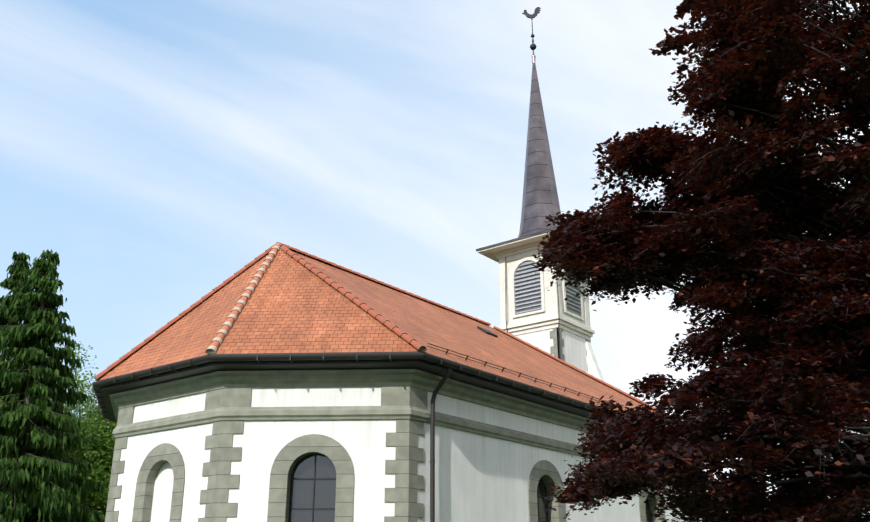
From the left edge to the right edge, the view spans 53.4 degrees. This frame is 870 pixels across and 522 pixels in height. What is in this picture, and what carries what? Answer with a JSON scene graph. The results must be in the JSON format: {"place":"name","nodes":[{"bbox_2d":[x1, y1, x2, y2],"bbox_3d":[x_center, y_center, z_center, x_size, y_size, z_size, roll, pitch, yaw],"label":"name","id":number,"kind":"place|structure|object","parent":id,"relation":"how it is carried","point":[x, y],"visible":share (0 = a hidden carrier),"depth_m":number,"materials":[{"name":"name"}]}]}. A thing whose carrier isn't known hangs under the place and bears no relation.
{"place":"outdoors","nodes":[
{"label":"outdoors","id":0,"kind":"place"},
{"bbox_2d":[0,249,107,521],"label":"conifer","id":1,"kind":"object","parent":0,"point":[28,481],"depth_m":35.33,"materials":[{"name":"green plant"}]},
{"bbox_2d":[43,341,116,521],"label":"green tree","id":2,"kind":"object","parent":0,"point":[99,457],"depth_m":44.07,"materials":[{"name":"green plant"}]},
{"bbox_2d":[114,387,701,521],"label":"church walls","id":3,"kind":"structure","parent":0,"point":[480,478],"depth_m":19.00,"materials":[{"name":"white paint"}]},
{"bbox_2d":[92,326,624,521],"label":"church gutters eaves","id":4,"kind":"object","parent":3,"relation":"attached to","point":[445,369],"visible":0.58,"depth_m":18.70,"materials":[{"name":"black metal"}]},
{"bbox_2d":[97,248,669,425],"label":"roof","id":5,"kind":"structure","parent":3,"relation":"on","point":[292,305],"depth_m":20.96,"materials":[{"name":"orange tile"}]},
{"bbox_2d":[205,243,280,352],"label":"ridge tiles","id":6,"kind":"object","parent":5,"relation":"on","point":[222,332],"visible":0.98,"depth_m":20.36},
{"bbox_2d":[94,242,664,412],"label":"ridge tiles","id":7,"kind":"object","parent":5,"relation":"on","point":[288,249],"visible":0.54,"depth_m":22.67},
{"bbox_2d":[516,328,586,396],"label":"tower wall","id":8,"kind":"structure","parent":5,"relation":"on","point":[574,350],"depth_m":33.05,"materials":[{"name":"white paint"}]},
{"bbox_2d":[477,231,594,340],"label":"bell tower","id":9,"kind":"structure","parent":8,"relation":"on","point":[548,315],"depth_m":33.86,"materials":[{"name":"white paint"}]},
{"bbox_2d":[476,54,560,250],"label":"spire","id":10,"kind":"structure","parent":9,"relation":"on","point":[540,201],"depth_m":36.06,"materials":[{"name":"grey metal"}]},
{"bbox_2d":[522,7,540,49],"bbox_3d":[4.410,-10.550,39.212,0.853,2.280,0.295,-7,-21,17],"label":"weather vane","id":11,"kind":"object","parent":10,"relation":"on","point":[531,17],"visible":0.92,"depth_m":39.42,"materials":[{"name":"grey metal"}]},
{"bbox_2d":[514,260,581,316],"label":"louvered shutters","id":12,"kind":"object","parent":9,"relation":"in","point":[527,286],"visible":0.4,"depth_m":33.90,"materials":[{"name":"grey wood"}]},
{"bbox_2d":[550,327,590,394],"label":"corner quoins","id":13,"kind":"object","parent":8,"relation":"attached to","point":[555,349],"visible":0.06,"depth_m":32.42,"materials":[{"name":"grey stone"}]},
{"bbox_2d":[105,369,665,521],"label":"stone trim","id":14,"kind":"structure","parent":3,"relation":"attached to","point":[228,410],"depth_m":18.55,"materials":[{"name":"grey stone"}]},
{"bbox_2d":[288,454,650,521],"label":"window frames","id":15,"kind":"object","parent":3,"relation":"in","point":[301,493],"visible":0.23,"depth_m":18.18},
{"bbox_2d":[0,0,869,513],"label":"sky","id":16,"kind":"structure","parent":0,"point":[160,148],"materials":[{"name":"blue"}]},
{"bbox_2d":[586,341,604,381],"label":"wall","id":17,"kind":"structure","parent":0,"point":[593,368],"depth_m":33.67,"materials":[{"name":"white paint"}]},
{"bbox_2d":[532,0,869,521],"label":"copper beech","id":18,"kind":"object","parent":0,"point":[749,281],"depth_m":10.70,"materials":[{"name":"plant"}]},
{"label":"ground","id":19,"kind":"structure","parent":0,"visible":0},
{"bbox_2d":[0,251,31,388],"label":"conifer","id":20,"kind":"object","parent":19,"relation":"on","point":[17,270],"depth_m":41.57,"materials":[{"name":"green plant"}]},
{"bbox_2d":[71,411,110,521],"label":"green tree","id":21,"kind":"object","parent":19,"relation":"on","point":[104,511],"depth_m":45.31,"materials":[{"name":"green plant"}]},
{"bbox_2d":[288,22,651,521],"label":"church ironwork","id":22,"kind":"object","parent":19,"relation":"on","point":[466,358],"visible":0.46,"depth_m":21.63,"materials":[{"name":"black metal"}]}
]}

